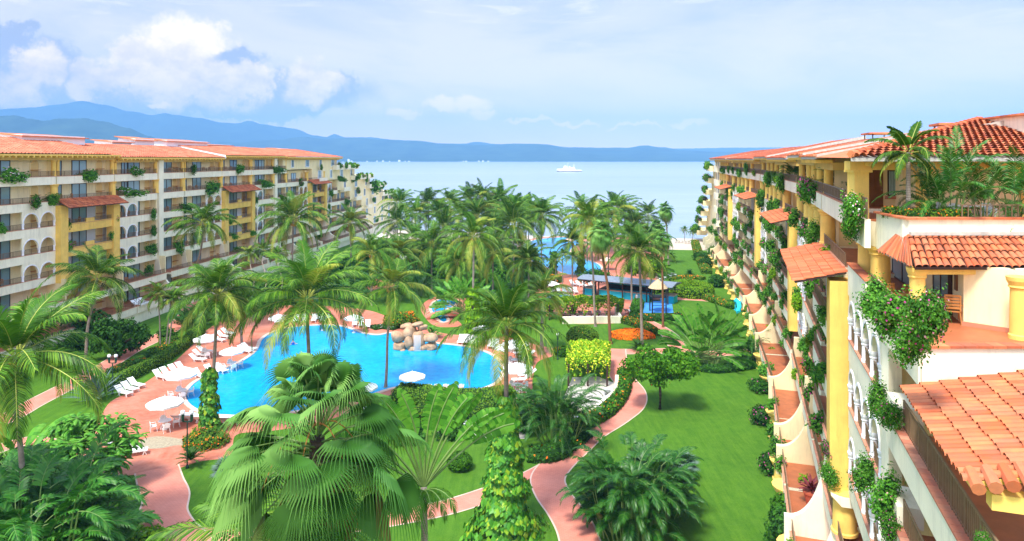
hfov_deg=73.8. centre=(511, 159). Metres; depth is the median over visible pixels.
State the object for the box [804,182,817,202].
balcony plant
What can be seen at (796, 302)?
balcony plant
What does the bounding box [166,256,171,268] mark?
sliding door
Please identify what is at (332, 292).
palm clump
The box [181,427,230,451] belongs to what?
flower bed
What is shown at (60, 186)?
sliding door
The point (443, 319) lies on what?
pool water
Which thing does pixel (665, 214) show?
fan palm
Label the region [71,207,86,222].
sliding door
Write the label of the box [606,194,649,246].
coconut palm
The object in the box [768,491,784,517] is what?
shrub
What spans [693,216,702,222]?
balcony plant
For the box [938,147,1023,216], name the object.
terrace palm
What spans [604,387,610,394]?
sun lounger
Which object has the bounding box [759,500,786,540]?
shrub
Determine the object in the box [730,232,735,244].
balcony plant
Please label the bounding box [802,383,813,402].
balcony plant
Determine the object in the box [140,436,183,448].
pebble inlay
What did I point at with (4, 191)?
sliding door
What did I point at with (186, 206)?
balcony plant
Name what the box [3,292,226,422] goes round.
garden path
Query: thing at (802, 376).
balcony plant
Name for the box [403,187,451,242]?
coconut palm
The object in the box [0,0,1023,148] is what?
sky
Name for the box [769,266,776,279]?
balcony plant
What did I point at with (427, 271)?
shrub
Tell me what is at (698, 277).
hedge
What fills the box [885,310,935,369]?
balcony plant
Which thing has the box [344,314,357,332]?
parasol
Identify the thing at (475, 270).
palm clump
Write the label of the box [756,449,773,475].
shrub
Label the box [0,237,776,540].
ground
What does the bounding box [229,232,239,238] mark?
balcony plant
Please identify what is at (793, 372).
balcony plant
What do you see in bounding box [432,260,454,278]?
shrub
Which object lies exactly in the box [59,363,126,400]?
agave
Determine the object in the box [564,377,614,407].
paved terrace
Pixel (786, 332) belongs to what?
balcony plant
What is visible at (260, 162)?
sliding door
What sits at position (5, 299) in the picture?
sliding door
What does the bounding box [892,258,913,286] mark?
sliding door
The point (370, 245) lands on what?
coconut palm
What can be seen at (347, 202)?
balcony plant
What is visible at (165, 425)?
garden chair
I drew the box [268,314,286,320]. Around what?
parasol
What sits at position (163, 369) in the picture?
sun lounger
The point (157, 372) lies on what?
sun lounger
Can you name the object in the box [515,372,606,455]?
palm clump
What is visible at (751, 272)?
balcony plant
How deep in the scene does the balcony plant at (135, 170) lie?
97.38 m
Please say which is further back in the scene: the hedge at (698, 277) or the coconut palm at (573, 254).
the hedge at (698, 277)
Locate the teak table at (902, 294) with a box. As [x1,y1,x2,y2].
[894,293,943,318]
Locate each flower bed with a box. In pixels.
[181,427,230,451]
[611,328,655,340]
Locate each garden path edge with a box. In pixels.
[12,309,181,421]
[134,464,211,537]
[211,465,536,527]
[530,349,647,540]
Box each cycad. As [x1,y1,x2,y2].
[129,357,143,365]
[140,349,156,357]
[175,446,207,464]
[563,304,580,314]
[626,338,646,350]
[913,203,944,209]
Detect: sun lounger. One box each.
[114,384,133,396]
[120,380,139,391]
[127,376,145,387]
[130,300,144,306]
[131,447,147,456]
[152,368,163,380]
[159,366,169,373]
[167,363,177,371]
[169,413,187,421]
[174,361,191,369]
[177,413,195,421]
[188,353,206,361]
[192,349,209,357]
[192,367,201,378]
[216,362,228,372]
[217,330,231,337]
[219,414,230,422]
[220,415,233,421]
[237,344,253,353]
[241,342,257,349]
[365,319,369,326]
[457,334,464,343]
[511,375,528,382]
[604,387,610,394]
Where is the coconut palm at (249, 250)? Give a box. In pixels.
[237,245,265,296]
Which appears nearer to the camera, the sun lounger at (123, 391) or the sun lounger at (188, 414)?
the sun lounger at (188, 414)
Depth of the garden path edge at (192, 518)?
45.82 m
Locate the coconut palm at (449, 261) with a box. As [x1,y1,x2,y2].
[433,243,479,282]
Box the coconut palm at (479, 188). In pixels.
[458,178,501,211]
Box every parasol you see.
[145,396,183,429]
[164,369,197,397]
[193,334,218,357]
[219,347,243,369]
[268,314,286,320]
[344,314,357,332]
[363,383,377,408]
[399,371,424,381]
[502,362,532,391]
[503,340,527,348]
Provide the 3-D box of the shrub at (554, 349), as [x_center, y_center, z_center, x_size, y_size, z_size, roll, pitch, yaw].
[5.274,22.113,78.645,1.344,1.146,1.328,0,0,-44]
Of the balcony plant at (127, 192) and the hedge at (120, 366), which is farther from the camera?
the balcony plant at (127, 192)
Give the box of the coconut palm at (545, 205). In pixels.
[515,193,569,260]
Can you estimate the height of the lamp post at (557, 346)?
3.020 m
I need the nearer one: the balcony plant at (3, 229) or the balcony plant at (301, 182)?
the balcony plant at (3, 229)
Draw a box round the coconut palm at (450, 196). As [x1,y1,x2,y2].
[431,189,461,235]
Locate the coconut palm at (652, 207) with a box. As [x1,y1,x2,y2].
[632,199,667,251]
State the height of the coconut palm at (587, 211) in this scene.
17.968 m
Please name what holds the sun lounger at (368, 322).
on the pool deck at (133, 406)
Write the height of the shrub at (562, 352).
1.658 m
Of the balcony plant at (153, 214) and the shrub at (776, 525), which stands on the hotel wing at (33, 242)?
the balcony plant at (153, 214)
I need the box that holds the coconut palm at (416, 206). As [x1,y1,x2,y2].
[396,195,436,238]
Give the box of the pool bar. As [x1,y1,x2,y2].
[577,274,681,304]
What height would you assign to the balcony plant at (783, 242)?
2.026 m
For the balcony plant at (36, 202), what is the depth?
79.12 m
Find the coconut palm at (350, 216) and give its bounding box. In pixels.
[324,203,373,256]
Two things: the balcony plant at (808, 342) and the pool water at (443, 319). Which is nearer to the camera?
the balcony plant at (808, 342)
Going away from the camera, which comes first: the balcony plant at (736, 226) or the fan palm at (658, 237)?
the fan palm at (658, 237)
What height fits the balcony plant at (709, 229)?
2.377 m
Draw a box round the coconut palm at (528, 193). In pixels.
[516,192,550,239]
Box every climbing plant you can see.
[190,366,226,432]
[459,389,549,540]
[462,286,482,334]
[549,250,557,274]
[573,251,587,274]
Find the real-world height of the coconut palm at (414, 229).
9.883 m
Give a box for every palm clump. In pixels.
[0,420,163,540]
[1,444,126,539]
[13,458,151,540]
[92,517,155,540]
[161,306,210,329]
[173,301,222,324]
[316,281,353,301]
[334,282,369,301]
[347,271,387,290]
[378,284,414,300]
[379,262,421,281]
[397,267,441,296]
[424,282,461,305]
[434,257,471,276]
[461,248,503,277]
[487,276,514,294]
[495,254,525,274]
[512,281,540,299]
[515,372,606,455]
[556,429,709,540]
[573,460,647,530]
[617,448,702,519]
[721,328,770,358]
[734,338,758,358]
[772,162,805,181]
[814,167,846,184]
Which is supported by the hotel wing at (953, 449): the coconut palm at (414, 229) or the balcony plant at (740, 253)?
the balcony plant at (740, 253)
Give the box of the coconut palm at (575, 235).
[549,223,589,276]
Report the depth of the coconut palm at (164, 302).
80.68 m
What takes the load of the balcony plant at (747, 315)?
on the hotel wing at (953, 449)
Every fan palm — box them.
[202,349,435,540]
[209,454,227,477]
[586,220,612,343]
[648,220,665,276]
[652,228,673,327]
[656,201,675,264]
[672,450,700,471]
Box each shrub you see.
[0,361,28,384]
[0,440,45,465]
[39,341,73,358]
[63,335,84,350]
[97,481,119,505]
[124,322,150,337]
[129,523,172,540]
[155,324,178,337]
[173,310,196,324]
[249,298,271,313]
[256,277,284,294]
[272,286,300,304]
[323,258,350,276]
[340,254,360,273]
[344,261,369,286]
[354,251,370,266]
[372,241,389,257]
[383,311,411,327]
[388,415,425,447]
[403,256,420,270]
[408,269,436,286]
[411,316,420,322]
[420,255,439,271]
[431,418,466,441]
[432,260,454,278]
[446,450,473,472]
[475,276,494,289]
[489,251,511,270]
[491,265,511,284]
[505,248,522,262]
[505,273,526,288]
[516,395,541,410]
[520,410,536,433]
[525,261,547,278]
[529,400,559,425]
[552,346,560,354]
[555,345,566,356]
[566,325,598,341]
[691,252,708,259]
[697,257,712,266]
[707,274,724,287]
[725,299,736,308]
[746,377,767,393]
[747,403,770,426]
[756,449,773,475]
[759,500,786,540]
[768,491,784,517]
[798,473,808,482]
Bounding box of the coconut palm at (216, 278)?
[163,253,272,424]
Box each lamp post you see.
[107,354,117,394]
[180,410,193,468]
[556,333,558,359]
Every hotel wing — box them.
[0,133,403,359]
[696,113,1023,540]
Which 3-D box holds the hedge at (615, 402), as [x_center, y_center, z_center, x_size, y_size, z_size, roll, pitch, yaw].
[9.027,22.097,63.184,3.110,1.102,16.986,0,0,24]
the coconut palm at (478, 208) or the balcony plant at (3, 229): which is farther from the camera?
the coconut palm at (478, 208)
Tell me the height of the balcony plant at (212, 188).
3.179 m
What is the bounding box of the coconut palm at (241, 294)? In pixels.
[221,284,266,343]
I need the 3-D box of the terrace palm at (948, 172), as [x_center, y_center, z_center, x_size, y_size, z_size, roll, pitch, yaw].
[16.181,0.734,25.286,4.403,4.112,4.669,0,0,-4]
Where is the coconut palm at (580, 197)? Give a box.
[558,190,602,251]
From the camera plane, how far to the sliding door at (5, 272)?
77.11 m
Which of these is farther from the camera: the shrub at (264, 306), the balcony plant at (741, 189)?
the balcony plant at (741, 189)
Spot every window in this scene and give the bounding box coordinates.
[318,170,321,178]
[885,170,895,198]
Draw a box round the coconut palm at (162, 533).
[145,448,390,540]
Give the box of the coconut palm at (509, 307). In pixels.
[435,271,572,521]
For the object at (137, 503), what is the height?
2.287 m
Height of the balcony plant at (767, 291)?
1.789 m
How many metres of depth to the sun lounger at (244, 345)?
80.17 m
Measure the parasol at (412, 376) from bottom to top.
2.482 m
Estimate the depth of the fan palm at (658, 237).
91.10 m
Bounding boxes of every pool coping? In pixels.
[182,324,503,416]
[429,299,458,322]
[521,237,602,275]
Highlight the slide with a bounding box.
[734,298,741,313]
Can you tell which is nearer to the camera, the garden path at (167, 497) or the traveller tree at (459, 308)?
the garden path at (167, 497)
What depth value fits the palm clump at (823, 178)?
42.57 m
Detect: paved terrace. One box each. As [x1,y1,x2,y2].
[468,422,525,438]
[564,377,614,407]
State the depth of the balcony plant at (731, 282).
110.76 m
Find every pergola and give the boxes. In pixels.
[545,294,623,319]
[565,338,611,385]
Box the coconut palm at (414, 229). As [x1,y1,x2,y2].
[389,221,437,254]
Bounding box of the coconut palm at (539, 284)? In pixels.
[522,266,580,354]
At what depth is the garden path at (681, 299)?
109.32 m
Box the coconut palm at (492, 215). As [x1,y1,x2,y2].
[466,207,519,260]
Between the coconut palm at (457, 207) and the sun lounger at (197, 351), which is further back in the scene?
the coconut palm at (457, 207)
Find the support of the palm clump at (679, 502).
on the ground
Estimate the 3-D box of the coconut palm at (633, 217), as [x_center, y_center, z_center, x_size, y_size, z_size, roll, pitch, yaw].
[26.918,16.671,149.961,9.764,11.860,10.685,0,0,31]
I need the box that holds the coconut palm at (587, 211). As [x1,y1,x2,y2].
[556,195,624,326]
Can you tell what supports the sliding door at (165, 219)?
in the hotel wing at (33, 242)
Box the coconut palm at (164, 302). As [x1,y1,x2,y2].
[155,286,185,343]
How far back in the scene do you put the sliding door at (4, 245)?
77.11 m
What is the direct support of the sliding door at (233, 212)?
in the hotel wing at (33, 242)
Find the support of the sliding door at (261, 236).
in the hotel wing at (33, 242)
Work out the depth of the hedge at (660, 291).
114.83 m
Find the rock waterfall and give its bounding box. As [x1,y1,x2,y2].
[391,321,437,350]
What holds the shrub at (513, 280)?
on the ground
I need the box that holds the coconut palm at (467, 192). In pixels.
[448,181,484,214]
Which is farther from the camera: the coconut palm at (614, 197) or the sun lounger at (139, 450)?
the coconut palm at (614, 197)
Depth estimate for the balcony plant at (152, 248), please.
101.08 m
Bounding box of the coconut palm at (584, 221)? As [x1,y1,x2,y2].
[563,203,613,260]
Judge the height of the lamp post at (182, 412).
4.220 m
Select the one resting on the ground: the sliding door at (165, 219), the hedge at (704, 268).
the hedge at (704, 268)
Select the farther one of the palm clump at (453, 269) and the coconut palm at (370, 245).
the palm clump at (453, 269)
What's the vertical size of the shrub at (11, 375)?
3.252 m
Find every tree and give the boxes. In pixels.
[35,412,149,484]
[58,308,111,341]
[84,316,153,357]
[332,381,520,540]
[429,272,498,319]
[577,268,611,285]
[619,343,701,409]
[622,259,669,276]
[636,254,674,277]
[657,301,758,369]
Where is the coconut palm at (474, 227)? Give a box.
[434,211,503,308]
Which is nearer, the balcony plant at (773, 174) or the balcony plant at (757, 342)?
the balcony plant at (757, 342)
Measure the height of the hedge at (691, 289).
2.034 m
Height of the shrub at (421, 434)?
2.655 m
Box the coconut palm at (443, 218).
[420,205,472,259]
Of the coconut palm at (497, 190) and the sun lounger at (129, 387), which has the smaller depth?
the sun lounger at (129, 387)
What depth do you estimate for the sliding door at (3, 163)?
76.84 m
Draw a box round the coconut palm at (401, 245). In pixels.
[372,231,426,295]
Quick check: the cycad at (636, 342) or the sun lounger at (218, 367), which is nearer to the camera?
the sun lounger at (218, 367)
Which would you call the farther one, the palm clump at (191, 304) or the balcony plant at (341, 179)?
the balcony plant at (341, 179)
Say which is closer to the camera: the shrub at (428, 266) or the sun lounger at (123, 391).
the sun lounger at (123, 391)
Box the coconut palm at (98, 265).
[44,243,144,375]
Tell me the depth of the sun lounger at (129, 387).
66.09 m
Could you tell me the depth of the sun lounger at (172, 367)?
71.88 m
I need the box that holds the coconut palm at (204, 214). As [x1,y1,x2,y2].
[161,201,242,317]
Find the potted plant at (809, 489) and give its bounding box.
[798,473,817,503]
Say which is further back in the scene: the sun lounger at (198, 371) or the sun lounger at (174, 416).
the sun lounger at (198, 371)
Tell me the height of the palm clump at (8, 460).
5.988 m
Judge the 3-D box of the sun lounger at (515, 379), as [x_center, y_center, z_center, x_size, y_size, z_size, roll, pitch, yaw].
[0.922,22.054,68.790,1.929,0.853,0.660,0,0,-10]
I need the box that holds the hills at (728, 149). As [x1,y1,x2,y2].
[677,147,782,151]
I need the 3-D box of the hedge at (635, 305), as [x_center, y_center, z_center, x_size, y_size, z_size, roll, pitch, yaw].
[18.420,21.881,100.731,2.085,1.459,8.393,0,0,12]
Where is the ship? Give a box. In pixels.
[557,163,581,171]
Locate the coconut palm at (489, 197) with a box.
[471,191,504,232]
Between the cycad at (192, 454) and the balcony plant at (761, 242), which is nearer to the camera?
the cycad at (192, 454)
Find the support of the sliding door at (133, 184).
in the hotel wing at (33, 242)
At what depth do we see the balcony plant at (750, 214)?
100.03 m
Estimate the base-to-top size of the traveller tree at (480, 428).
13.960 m
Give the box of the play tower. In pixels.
[646,279,679,313]
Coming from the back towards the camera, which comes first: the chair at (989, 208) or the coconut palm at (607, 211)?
the coconut palm at (607, 211)
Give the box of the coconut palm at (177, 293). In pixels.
[164,288,187,343]
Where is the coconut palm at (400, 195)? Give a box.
[377,187,413,234]
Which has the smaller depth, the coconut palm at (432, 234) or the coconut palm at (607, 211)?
the coconut palm at (432, 234)
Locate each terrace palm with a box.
[864,120,956,207]
[872,125,1023,216]
[888,162,983,216]
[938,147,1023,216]
[952,144,1023,235]
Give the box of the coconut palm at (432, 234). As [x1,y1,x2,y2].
[403,218,460,288]
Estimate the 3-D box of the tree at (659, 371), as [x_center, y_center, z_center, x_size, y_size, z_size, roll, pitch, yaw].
[13.255,19.819,61.594,7.677,5.474,5.711,0,0,0]
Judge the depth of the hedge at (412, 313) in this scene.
95.60 m
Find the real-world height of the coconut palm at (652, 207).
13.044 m
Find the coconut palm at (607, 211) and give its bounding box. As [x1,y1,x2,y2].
[594,198,614,224]
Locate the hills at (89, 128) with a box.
[0,115,156,143]
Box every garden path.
[2,437,88,455]
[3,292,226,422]
[136,464,210,540]
[205,467,534,540]
[531,349,645,540]
[548,348,665,353]
[647,321,749,355]
[653,298,704,300]
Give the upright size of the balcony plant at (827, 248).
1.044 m
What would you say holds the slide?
on the ground
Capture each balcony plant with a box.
[0,167,30,183]
[0,221,8,233]
[29,194,41,209]
[42,192,61,205]
[68,239,74,251]
[75,169,99,182]
[108,231,114,240]
[116,186,149,197]
[129,165,145,176]
[144,263,153,276]
[145,243,157,255]
[150,224,156,235]
[151,208,156,220]
[172,239,185,255]
[178,202,194,213]
[190,164,196,174]
[205,179,222,196]
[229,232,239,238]
[235,163,245,173]
[246,230,256,235]
[256,179,274,187]
[271,165,286,173]
[299,178,303,186]
[337,175,347,181]
[344,198,350,205]
[348,161,356,167]
[351,176,361,182]
[370,179,380,194]
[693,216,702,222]
[696,205,704,213]
[698,196,708,203]
[702,173,712,181]
[702,185,707,192]
[707,225,713,234]
[722,270,730,279]
[725,185,732,198]
[728,278,733,286]
[729,215,736,225]
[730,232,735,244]
[730,249,743,259]
[732,254,738,264]
[733,221,741,231]
[734,238,739,248]
[735,287,742,296]
[737,168,741,177]
[737,185,744,198]
[738,259,747,269]
[740,239,746,248]
[743,312,752,318]
[744,221,750,239]
[745,210,753,220]
[746,244,751,255]
[749,267,757,276]
[754,283,764,292]
[755,187,764,211]
[755,339,759,347]
[755,361,775,376]
[756,257,767,267]
[756,289,763,303]
[759,237,767,248]
[759,263,770,275]
[761,217,766,231]
[762,170,771,186]
[762,296,766,306]
[763,238,776,253]
[763,284,772,296]
[764,198,772,209]
[764,220,776,232]
[764,420,777,439]
[765,272,771,285]
[765,396,779,410]
[767,249,777,264]
[767,252,784,266]
[767,305,771,314]
[768,433,786,458]
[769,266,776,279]
[769,291,777,300]
[771,170,777,183]
[771,198,781,208]
[771,314,777,325]
[772,455,786,474]
[774,225,785,240]
[775,173,784,194]
[775,262,785,273]
[778,231,786,241]
[778,299,783,309]
[778,337,790,348]
[779,273,784,285]
[780,237,786,248]
[780,289,786,300]
[781,325,792,338]
[785,207,799,227]
[790,292,802,313]
[791,368,800,379]
[792,285,801,296]
[795,174,813,204]
[795,216,807,239]
[797,180,811,204]
[797,335,805,351]
[798,373,804,386]
[799,356,814,374]
[801,217,819,243]
[801,343,809,357]
[802,281,812,298]
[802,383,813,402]
[803,330,813,347]
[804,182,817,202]
[804,409,826,436]
[806,325,817,340]
[807,357,826,383]
[810,279,825,291]
[814,305,826,326]
[817,320,826,343]
[817,456,841,490]
[819,244,829,250]
[819,437,831,459]
[838,187,866,237]
[838,211,860,244]
[846,446,875,497]
[851,268,896,325]
[861,280,919,343]
[865,371,894,423]
[865,461,906,529]
[869,396,905,433]
[876,504,902,540]
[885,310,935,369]
[902,283,951,347]
[972,526,991,540]
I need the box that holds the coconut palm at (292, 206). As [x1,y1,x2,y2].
[254,190,330,276]
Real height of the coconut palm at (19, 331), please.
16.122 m
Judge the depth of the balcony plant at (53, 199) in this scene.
81.89 m
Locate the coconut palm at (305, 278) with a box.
[231,238,381,421]
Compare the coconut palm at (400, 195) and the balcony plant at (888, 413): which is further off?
the coconut palm at (400, 195)
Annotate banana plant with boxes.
[0,414,97,466]
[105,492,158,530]
[424,323,443,334]
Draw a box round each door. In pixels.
[0,160,9,177]
[0,187,9,204]
[0,214,9,229]
[0,240,9,258]
[0,267,9,286]
[0,294,9,311]
[58,185,61,193]
[71,160,86,174]
[71,183,86,197]
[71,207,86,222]
[71,230,86,246]
[71,253,86,268]
[71,278,85,292]
[121,162,127,173]
[121,181,127,187]
[121,227,127,237]
[128,162,139,173]
[128,180,139,190]
[128,201,139,215]
[128,222,139,236]
[128,243,139,257]
[128,263,139,278]
[128,287,139,299]
[164,162,171,171]
[164,179,171,191]
[164,198,171,210]
[164,217,171,229]
[164,236,171,249]
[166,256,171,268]
[167,274,171,282]
[192,162,200,170]
[192,177,200,189]
[192,195,200,205]
[192,249,200,261]
[230,160,236,169]
[230,176,236,185]
[230,192,236,202]
[230,208,236,217]
[230,225,236,233]
[230,241,236,251]
[258,160,264,168]
[258,174,264,179]
[258,189,264,198]
[258,219,264,228]
[258,234,264,242]
[291,173,295,181]
[869,170,882,206]
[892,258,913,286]
[932,275,951,314]
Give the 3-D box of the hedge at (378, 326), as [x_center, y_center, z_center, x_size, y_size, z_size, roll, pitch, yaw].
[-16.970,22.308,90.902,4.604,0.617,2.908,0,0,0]
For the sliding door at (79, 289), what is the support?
in the hotel wing at (33, 242)
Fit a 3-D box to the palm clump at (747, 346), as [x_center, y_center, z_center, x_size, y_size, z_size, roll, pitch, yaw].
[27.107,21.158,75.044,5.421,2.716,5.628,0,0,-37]
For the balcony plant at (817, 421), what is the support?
on the hotel wing at (953, 449)
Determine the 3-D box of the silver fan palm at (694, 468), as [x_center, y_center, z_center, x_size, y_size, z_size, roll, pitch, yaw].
[12.118,21.511,48.062,2.328,1.988,2.324,0,0,0]
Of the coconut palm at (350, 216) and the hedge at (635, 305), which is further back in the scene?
the coconut palm at (350, 216)
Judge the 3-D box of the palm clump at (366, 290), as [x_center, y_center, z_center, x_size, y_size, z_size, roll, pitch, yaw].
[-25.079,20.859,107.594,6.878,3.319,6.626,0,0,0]
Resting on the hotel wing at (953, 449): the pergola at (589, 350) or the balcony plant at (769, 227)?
the balcony plant at (769, 227)
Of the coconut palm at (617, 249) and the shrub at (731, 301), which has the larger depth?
the coconut palm at (617, 249)
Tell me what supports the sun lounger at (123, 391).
on the pool deck at (133, 406)
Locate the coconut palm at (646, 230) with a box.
[636,219,677,272]
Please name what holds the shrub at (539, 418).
on the ground
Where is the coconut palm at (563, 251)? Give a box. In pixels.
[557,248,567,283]
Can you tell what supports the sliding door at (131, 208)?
in the hotel wing at (33, 242)
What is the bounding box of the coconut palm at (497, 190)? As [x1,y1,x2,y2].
[479,178,527,212]
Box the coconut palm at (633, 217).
[610,208,653,247]
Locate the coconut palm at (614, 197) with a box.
[593,190,641,250]
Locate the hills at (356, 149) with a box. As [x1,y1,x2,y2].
[207,137,742,161]
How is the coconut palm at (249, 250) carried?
on the ground
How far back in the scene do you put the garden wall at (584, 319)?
93.37 m
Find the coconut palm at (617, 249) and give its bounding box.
[584,221,632,272]
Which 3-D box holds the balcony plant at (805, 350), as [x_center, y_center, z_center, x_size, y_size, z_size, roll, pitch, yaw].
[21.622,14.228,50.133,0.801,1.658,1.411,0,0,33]
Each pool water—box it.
[187,325,500,414]
[432,299,454,321]
[530,237,600,274]
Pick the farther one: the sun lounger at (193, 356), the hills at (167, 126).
the hills at (167, 126)
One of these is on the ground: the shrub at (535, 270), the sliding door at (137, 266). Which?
the shrub at (535, 270)
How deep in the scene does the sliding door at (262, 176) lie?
139.28 m
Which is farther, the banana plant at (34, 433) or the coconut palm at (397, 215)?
the coconut palm at (397, 215)
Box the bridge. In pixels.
[426,305,458,319]
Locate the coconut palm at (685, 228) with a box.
[679,226,688,240]
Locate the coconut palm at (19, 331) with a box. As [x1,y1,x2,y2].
[0,281,111,503]
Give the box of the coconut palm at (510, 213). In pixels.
[485,198,551,270]
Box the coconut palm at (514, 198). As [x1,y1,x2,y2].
[490,192,546,246]
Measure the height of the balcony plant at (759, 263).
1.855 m
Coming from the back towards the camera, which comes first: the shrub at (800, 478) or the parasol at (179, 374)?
the parasol at (179, 374)
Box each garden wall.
[562,307,621,323]
[566,375,618,414]
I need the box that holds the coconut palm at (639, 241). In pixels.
[604,222,676,346]
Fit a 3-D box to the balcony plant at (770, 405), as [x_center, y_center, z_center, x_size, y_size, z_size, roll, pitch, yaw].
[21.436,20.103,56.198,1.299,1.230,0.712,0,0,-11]
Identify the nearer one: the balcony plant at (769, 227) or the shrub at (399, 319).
the balcony plant at (769, 227)
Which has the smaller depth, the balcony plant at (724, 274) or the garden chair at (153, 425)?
the garden chair at (153, 425)
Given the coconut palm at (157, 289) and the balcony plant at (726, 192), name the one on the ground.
the coconut palm at (157, 289)
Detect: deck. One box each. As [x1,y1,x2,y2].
[94,305,552,474]
[421,296,465,326]
[518,236,663,323]
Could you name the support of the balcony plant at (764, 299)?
on the hotel wing at (953, 449)
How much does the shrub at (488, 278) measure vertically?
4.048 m
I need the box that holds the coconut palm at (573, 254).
[561,248,583,294]
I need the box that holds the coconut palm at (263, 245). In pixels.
[253,238,274,293]
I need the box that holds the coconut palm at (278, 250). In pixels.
[266,245,291,313]
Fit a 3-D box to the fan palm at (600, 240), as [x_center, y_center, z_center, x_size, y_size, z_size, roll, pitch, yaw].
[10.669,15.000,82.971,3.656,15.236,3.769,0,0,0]
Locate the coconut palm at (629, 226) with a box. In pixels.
[606,219,653,302]
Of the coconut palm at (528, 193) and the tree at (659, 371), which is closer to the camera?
the tree at (659, 371)
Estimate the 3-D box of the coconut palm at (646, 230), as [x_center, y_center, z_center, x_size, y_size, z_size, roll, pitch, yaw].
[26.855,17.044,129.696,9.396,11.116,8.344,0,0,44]
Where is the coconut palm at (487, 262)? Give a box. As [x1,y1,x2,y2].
[460,226,524,297]
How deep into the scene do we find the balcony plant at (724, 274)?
118.38 m
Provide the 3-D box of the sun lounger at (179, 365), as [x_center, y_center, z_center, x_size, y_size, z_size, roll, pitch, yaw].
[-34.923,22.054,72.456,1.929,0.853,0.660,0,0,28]
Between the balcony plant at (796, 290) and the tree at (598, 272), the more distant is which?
the tree at (598, 272)
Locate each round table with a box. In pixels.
[158,418,171,429]
[175,388,186,396]
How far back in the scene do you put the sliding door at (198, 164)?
115.95 m
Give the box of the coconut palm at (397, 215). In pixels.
[373,205,425,239]
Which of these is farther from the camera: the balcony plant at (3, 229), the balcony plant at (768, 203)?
the balcony plant at (768, 203)
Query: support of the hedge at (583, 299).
on the deck at (612, 271)
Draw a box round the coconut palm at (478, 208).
[442,192,501,245]
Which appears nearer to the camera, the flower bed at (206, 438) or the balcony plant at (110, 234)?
the flower bed at (206, 438)
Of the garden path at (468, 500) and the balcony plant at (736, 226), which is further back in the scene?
the balcony plant at (736, 226)
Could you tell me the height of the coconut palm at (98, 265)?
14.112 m
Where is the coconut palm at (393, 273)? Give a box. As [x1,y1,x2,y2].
[342,250,436,387]
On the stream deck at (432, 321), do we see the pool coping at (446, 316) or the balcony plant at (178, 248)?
the pool coping at (446, 316)
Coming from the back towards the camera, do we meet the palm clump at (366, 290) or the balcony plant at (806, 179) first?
the palm clump at (366, 290)
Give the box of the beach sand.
[373,229,705,249]
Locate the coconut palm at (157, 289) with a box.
[137,280,173,343]
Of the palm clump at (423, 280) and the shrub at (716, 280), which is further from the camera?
the shrub at (716, 280)
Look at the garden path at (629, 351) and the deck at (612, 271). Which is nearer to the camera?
the garden path at (629, 351)
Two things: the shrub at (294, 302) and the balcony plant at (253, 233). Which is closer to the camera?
the shrub at (294, 302)
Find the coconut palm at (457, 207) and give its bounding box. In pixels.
[436,198,487,242]
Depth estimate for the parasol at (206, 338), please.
76.77 m
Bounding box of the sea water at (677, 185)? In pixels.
[337,162,714,238]
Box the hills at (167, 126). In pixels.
[0,101,496,144]
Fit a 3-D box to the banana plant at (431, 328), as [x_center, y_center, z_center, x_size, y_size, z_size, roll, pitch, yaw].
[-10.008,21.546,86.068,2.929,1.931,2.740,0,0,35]
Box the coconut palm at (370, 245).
[344,228,405,305]
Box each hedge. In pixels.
[102,325,205,391]
[105,356,146,373]
[147,339,176,353]
[158,335,179,343]
[368,323,398,329]
[390,382,519,405]
[405,310,415,316]
[413,398,493,421]
[526,424,592,463]
[550,274,563,282]
[567,368,631,428]
[620,315,659,335]
[629,312,682,321]
[630,298,643,312]
[653,277,693,293]
[668,274,705,280]
[669,279,714,298]
[690,239,712,273]
[698,358,756,373]
[701,292,736,308]
[880,205,972,218]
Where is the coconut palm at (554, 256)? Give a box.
[546,253,563,289]
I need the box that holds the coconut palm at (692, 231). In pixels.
[687,229,695,238]
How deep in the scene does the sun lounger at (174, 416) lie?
58.04 m
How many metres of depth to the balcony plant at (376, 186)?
208.33 m
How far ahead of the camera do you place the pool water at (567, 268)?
151.29 m
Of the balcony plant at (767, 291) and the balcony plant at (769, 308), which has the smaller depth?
the balcony plant at (769, 308)
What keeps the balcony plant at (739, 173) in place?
on the hotel wing at (953, 449)
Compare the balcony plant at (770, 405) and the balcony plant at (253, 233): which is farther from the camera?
the balcony plant at (253, 233)
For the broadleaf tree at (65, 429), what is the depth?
46.21 m
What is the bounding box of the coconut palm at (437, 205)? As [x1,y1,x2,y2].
[420,196,455,229]
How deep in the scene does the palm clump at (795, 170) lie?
65.02 m
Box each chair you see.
[150,422,157,432]
[162,423,170,433]
[172,416,179,427]
[179,392,185,399]
[886,283,897,292]
[902,284,908,292]
[942,294,962,325]
[979,203,996,216]
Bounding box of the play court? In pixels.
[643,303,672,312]
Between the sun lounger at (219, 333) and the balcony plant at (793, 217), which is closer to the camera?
the balcony plant at (793, 217)
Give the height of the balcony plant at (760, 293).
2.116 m
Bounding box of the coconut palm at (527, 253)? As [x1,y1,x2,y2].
[503,239,556,309]
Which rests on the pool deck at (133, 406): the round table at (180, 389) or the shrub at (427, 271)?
the round table at (180, 389)
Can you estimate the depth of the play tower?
99.42 m

